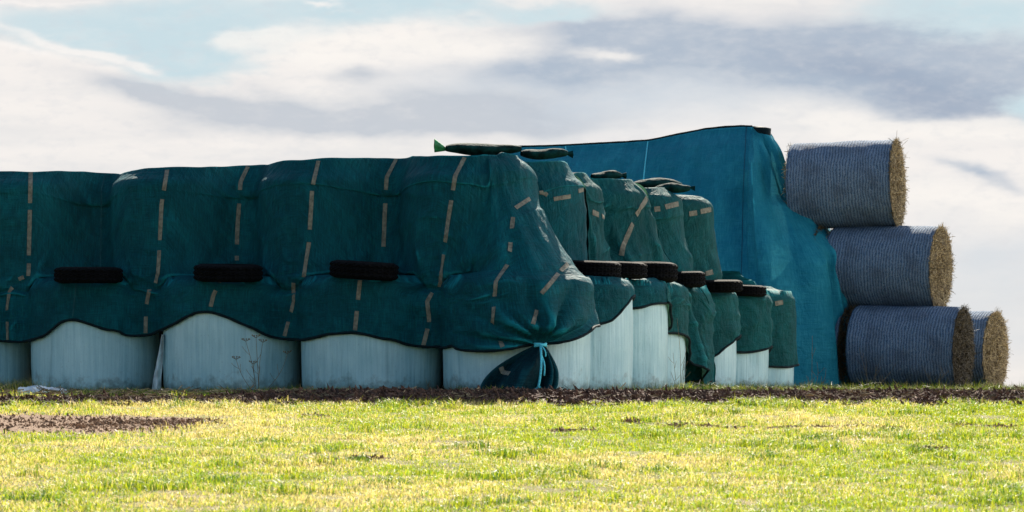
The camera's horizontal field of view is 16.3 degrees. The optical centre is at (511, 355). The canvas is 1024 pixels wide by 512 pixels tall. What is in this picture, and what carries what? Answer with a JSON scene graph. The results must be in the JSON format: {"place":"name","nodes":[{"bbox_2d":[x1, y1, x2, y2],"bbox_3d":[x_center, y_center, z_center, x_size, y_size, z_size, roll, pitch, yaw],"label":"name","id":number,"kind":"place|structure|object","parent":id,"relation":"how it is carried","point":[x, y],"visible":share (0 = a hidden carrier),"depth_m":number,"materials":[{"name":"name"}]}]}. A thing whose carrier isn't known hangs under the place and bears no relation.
{"place":"outdoors","nodes":[
{"label":"outdoors","id":0,"kind":"place"},
{"bbox_2d":[0,394,1023,511],"bbox_3d":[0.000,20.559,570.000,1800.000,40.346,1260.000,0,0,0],"label":"field","id":1,"kind":"structure","parent":0,"point":[36,428],"depth_m":25.19,"materials":[{"name":"green plant"}]},
{"bbox_2d":[0,342,31,387],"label":"silage bale","id":2,"kind":"object","parent":1,"relation":"on","point":[15,360],"visible":0.34,"depth_m":38.61},
{"bbox_2d":[0,377,62,390],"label":"grass tuft","id":3,"kind":"object","parent":1,"relation":"on","point":[19,385],"visible":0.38,"depth_m":36.58,"materials":[{"name":"green plant"}]},
{"bbox_2d":[18,385,68,394],"bbox_3d":[-4.647,0.339,35.539,0.501,0.092,0.326,0,0,0],"label":"plastic scrap","id":4,"kind":"object","parent":1,"relation":"on","point":[33,388],"visible":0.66,"depth_m":35.48,"materials":[{"name":"white plastic"}]},
{"bbox_2d":[31,321,159,391],"bbox_3d":[-4.462,-0.176,38.399,1.370,1.200,1.363,0,0,-30],"label":"silage bale","id":5,"kind":"object","parent":1,"relation":"on","point":[68,354],"visible":0.57,"depth_m":37.79},
{"bbox_2d":[54,267,122,282],"bbox_3d":[-4.457,-0.846,37.718,0.724,0.172,0.724,0,1,-11],"label":"tyre","id":6,"kind":"object","parent":5,"relation":"on","point":[88,274],"visible":1,"depth_m":37.42,"materials":[{"name":"rubber"}]},
{"bbox_2d":[0,383,373,396],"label":"rough grass","id":7,"kind":"structure","parent":1,"relation":"on","point":[85,391],"depth_m":35.23,"materials":[{"name":"green plant"}]},
{"bbox_2d":[163,313,300,391],"bbox_3d":[-2.952,-0.181,37.796,1.453,1.200,1.453,0,0,-37],"label":"silage bale","id":8,"kind":"object","parent":1,"relation":"on","point":[201,350],"visible":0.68,"depth_m":37.16},
{"bbox_2d":[152,334,163,389],"bbox_3d":[-3.713,0.095,37.551,0.143,0.632,0.123,0,0,0],"label":"loose wrap strip","id":9,"kind":"object","parent":8,"relation":"hanging from","point":[156,385],"visible":0.93,"depth_m":37.55,"materials":[{"name":"white plastic"}]},
{"bbox_2d":[193,264,262,281],"bbox_3d":[-2.939,-0.856,37.116,0.719,0.180,0.719,2,3,27],"label":"tyre","id":10,"kind":"object","parent":8,"relation":"on","point":[227,272],"visible":1,"depth_m":36.82,"materials":[{"name":"rubber"}]},
{"bbox_2d":[0,152,667,388],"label":"green net cover","id":11,"kind":"object","parent":8,"relation":"on","point":[482,251],"visible":0.92,"depth_m":37.21,"materials":[{"name":"fabric"}]},
{"bbox_2d":[434,139,521,155],"bbox_3d":[-0.354,-2.150,37.042,0.910,0.184,0.286,0,0,0],"label":"gravel bag","id":12,"kind":"object","parent":11,"relation":"on","point":[471,149],"visible":0.98,"depth_m":36.96,"materials":[{"name":"green fabric"}]},
{"bbox_2d":[534,342,546,388],"bbox_3d":[0.277,0.125,35.585,0.170,0.512,0.365,0,0,12],"label":"twine","id":13,"kind":"object","parent":11,"relation":"attached to","point":[540,345],"visible":0.81,"depth_m":35.46,"materials":[{"name":"teal plastic"}]},
{"bbox_2d":[520,148,573,159],"bbox_3d":[0.373,-2.139,38.051,0.563,0.123,0.222,0,0,-11],"label":"gravel bag","id":14,"kind":"object","parent":11,"relation":"on","point":[550,153],"visible":1,"depth_m":37.97,"materials":[{"name":"green fabric"}]},
{"bbox_2d":[572,260,621,276],"bbox_3d":[0.826,-0.907,37.849,0.660,0.180,0.660,2,0,-9],"label":"tyre","id":15,"kind":"object","parent":11,"relation":"on","point":[599,268],"visible":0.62,"depth_m":37.55,"materials":[{"name":"rubber"}]},
{"bbox_2d":[611,261,647,278],"bbox_3d":[1.139,-0.918,38.551,0.640,0.171,0.640,1,-1,41],"label":"tyre","id":16,"kind":"object","parent":11,"relation":"on","point":[634,270],"visible":0.52,"depth_m":38.30,"materials":[{"name":"rubber"}]},
{"bbox_2d":[241,385,281,391],"bbox_3d":[-2.520,0.340,36.217,0.497,0.128,0.427,0,0,0],"label":"grass tuft","id":17,"kind":"object","parent":1,"relation":"on","point":[259,388],"visible":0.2,"depth_m":36.22,"materials":[{"name":"green plant"}]},
{"bbox_2d":[232,334,291,387],"bbox_3d":[-2.556,0.099,36.527,0.625,0.628,0.123,0,0,8],"label":"dry weed","id":18,"kind":"object","parent":1,"relation":"on","point":[257,360],"visible":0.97,"depth_m":36.55,"materials":[{"name":"brown plant"}]},
{"bbox_2d":[301,334,442,389],"bbox_3d":[-1.451,-0.185,37.199,1.473,1.200,1.471,0,0,-44],"label":"silage bale","id":19,"kind":"object","parent":1,"relation":"on","point":[347,360],"visible":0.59,"depth_m":36.55},
{"bbox_2d":[329,260,398,280],"bbox_3d":[-1.509,-0.869,36.547,0.708,0.183,0.708,2,2,-36],"label":"tyre","id":20,"kind":"object","parent":19,"relation":"on","point":[364,270],"visible":1,"depth_m":36.26,"materials":[{"name":"rubber"}]},
{"bbox_2d":[0,382,1023,398],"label":"straw litter","id":21,"kind":"object","parent":1,"relation":"on","point":[128,390],"visible":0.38,"depth_m":34.48,"materials":[{"name":"brown plant"}]},
{"bbox_2d":[0,411,1023,460],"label":"earth crumbs","id":22,"kind":"object","parent":1,"relation":"on","point":[132,423],"visible":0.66,"depth_m":29.98,"materials":[{"name":"brown soil"}]},
{"bbox_2d":[443,333,589,389],"bbox_3d":[0.048,-0.189,36.602,1.507,1.200,1.515,0,0,38],"label":"silage bale","id":23,"kind":"object","parent":1,"relation":"on","point":[470,370],"visible":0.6,"depth_m":36.07},
{"bbox_2d":[589,300,632,388],"bbox_3d":[0.563,-0.180,37.952,1.431,1.200,1.429,0,0,31],"label":"silage bale","id":24,"kind":"object","parent":1,"relation":"on","point":[611,353],"visible":0.27,"depth_m":37.44},
{"bbox_2d":[451,381,777,390],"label":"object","id":25,"kind":"structure","parent":1,"relation":"on","point":[459,388],"depth_m":35.99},
{"bbox_2d":[595,382,646,389],"bbox_3d":[1.049,0.334,36.484,0.671,0.142,0.374,0,0,0],"label":"grass tuft","id":26,"kind":"object","parent":1,"relation":"on","point":[605,388],"visible":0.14,"depth_m":36.51,"materials":[{"name":"green plant"}]},
{"bbox_2d":[573,172,715,386],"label":"green net cover","id":27,"kind":"object","parent":1,"relation":"on","point":[622,225],"visible":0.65,"depth_m":40.42,"materials":[{"name":"fabric"}]},
{"bbox_2d":[590,170,626,178],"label":"gravel bag","id":28,"kind":"object","parent":27,"relation":"on","point":[612,174],"visible":0.87,"depth_m":40.78,"materials":[{"name":"green fabric"}]},
{"bbox_2d":[640,262,677,282],"bbox_3d":[1.499,-0.914,39.453,0.660,0.212,0.660,1,-2,-10],"label":"tyre","id":29,"kind":"object","parent":27,"relation":"on","point":[666,272],"visible":0.51,"depth_m":39.17,"materials":[{"name":"rubber"}]},
{"bbox_2d":[631,304,667,389],"bbox_3d":[0.996,-0.170,39.251,1.425,1.200,1.430,0,0,23],"label":"silage bale","id":30,"kind":"object","parent":1,"relation":"on","point":[650,344],"visible":0.2,"depth_m":38.75},
{"bbox_2d":[667,334,685,388],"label":"silage bale","id":31,"kind":"object","parent":1,"relation":"on","point":[676,350],"visible":0.16,"depth_m":40.11},
{"bbox_2d":[668,322,688,386],"bbox_3d":[1.833,0.013,39.196,0.248,0.835,0.072,0,0,0],"label":"dry weed","id":32,"kind":"object","parent":1,"relation":"on","point":[680,366],"visible":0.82,"depth_m":39.21,"materials":[{"name":"brown plant"}]},
{"bbox_2d":[511,125,851,387],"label":"blue tarpaulin","id":33,"kind":"object","parent":1,"relation":"on","point":[764,232],"visible":0.37,"depth_m":50.16,"materials":[{"name":"fabric"}]},
{"bbox_2d":[656,382,706,388],"bbox_3d":[1.861,0.341,38.606,0.733,0.159,0.476,0,0,0],"label":"grass tuft","id":34,"kind":"object","parent":1,"relation":"on","point":[680,387],"visible":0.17,"depth_m":38.62,"materials":[{"name":"green plant"}]},
{"bbox_2d":[584,183,798,382],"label":"green net cover","id":35,"kind":"object","parent":1,"relation":"on","point":[687,236],"visible":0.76,"depth_m":43.00,"materials":[{"name":"fabric"}]},
{"bbox_2d":[634,178,681,187],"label":"gravel bag","id":36,"kind":"object","parent":35,"relation":"on","point":[650,183],"visible":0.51,"depth_m":42.57,"materials":[{"name":"green fabric"}]},
{"bbox_2d":[656,183,694,192],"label":"gravel bag","id":37,"kind":"object","parent":35,"relation":"on","point":[675,188],"visible":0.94,"depth_m":42.12,"materials":[{"name":"green fabric"}]},
{"bbox_2d":[674,271,705,287],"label":"tyre","id":38,"kind":"object","parent":35,"relation":"on","point":[693,279],"visible":0.49,"depth_m":40.85,"materials":[{"name":"rubber"}]},
{"bbox_2d":[705,280,742,292],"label":"tyre","id":39,"kind":"object","parent":35,"relation":"on","point":[723,286],"visible":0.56,"depth_m":42.30,"materials":[{"name":"rubber"}]},
{"bbox_2d":[735,285,766,296],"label":"tyre","id":40,"kind":"object","parent":35,"relation":"on","point":[754,290],"visible":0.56,"depth_m":43.73,"materials":[{"name":"rubber"}]},
{"bbox_2d":[684,382,701,387],"bbox_3d":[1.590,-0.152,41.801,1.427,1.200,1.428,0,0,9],"label":"grass tuft","id":41,"kind":"object","parent":1,"relation":"on","point":[694,383],"visible":0.14,"depth_m":41.32,"materials":[{"name":"green plant"}]},
{"bbox_2d":[711,341,736,388],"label":"silage bale","id":42,"kind":"object","parent":1,"relation":"on","point":[725,360],"visible":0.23,"depth_m":42.69},
{"bbox_2d":[735,349,768,386],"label":"silage bale","id":43,"kind":"object","parent":1,"relation":"on","point":[751,367],"visible":0.17,"depth_m":43.88},
{"bbox_2d":[767,367,793,388],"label":"silage bale","id":44,"kind":"object","parent":1,"relation":"on","point":[785,376],"visible":0.18,"depth_m":45.21},
{"bbox_2d":[799,336,825,386],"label":"dry weed","id":45,"kind":"object","parent":1,"relation":"on","point":[815,375],"visible":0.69,"depth_m":46.02,"materials":[{"name":"brown plant"}]},
{"bbox_2d":[835,302,852,386],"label":"straw bale","id":46,"kind":"object","parent":1,"relation":"on","point":[839,329],"visible":0.16,"depth_m":49.99},
{"bbox_2d":[814,225,827,239],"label":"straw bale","id":47,"kind":"object","parent":46,"relation":"on","point":[820,227],"visible":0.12,"depth_m":50.37},
{"bbox_2d":[859,348,893,387],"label":"dry weed","id":48,"kind":"object","parent":1,"relation":"on","point":[875,373],"visible":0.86,"depth_m":48.62,"materials":[{"name":"brown plant"}]},
{"bbox_2d":[843,303,978,387],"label":"straw bale","id":49,"kind":"object","parent":1,"relation":"on","point":[911,345],"visible":0.92,"depth_m":49.54},
{"bbox_2d":[826,222,956,306],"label":"straw bale","id":50,"kind":"object","parent":49,"relation":"on","point":[900,265],"visible":0.91,"depth_m":49.92},
{"bbox_2d":[781,135,909,228],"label":"straw bale","id":51,"kind":"object","parent":50,"relation":"on","point":[855,183],"visible":0.97,"depth_m":50.12},
{"bbox_2d":[926,367,958,385],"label":"dry weed","id":52,"kind":"object","parent":1,"relation":"on","point":[941,378],"visible":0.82,"depth_m":48.62,"materials":[{"name":"brown plant"}]},
{"bbox_2d":[967,308,1011,386],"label":"straw bale","id":53,"kind":"object","parent":1,"relation":"on","point":[991,337],"visible":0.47,"depth_m":50.71},
{"bbox_2d":[0,0,1023,386],"label":"sky","id":54,"kind":"structure","parent":0,"point":[98,86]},
{"bbox_2d":[0,383,1023,407],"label":"soil","id":55,"kind":"structure","parent":0,"point":[554,399],"depth_m":33.62,"materials":[{"name":"brown soil"}]},
{"bbox_2d":[632,378,1023,391],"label":"verge grass","id":56,"kind":"structure","parent":0,"point":[861,386],"depth_m":39.27,"materials":[{"name":"green plant"}]}
]}

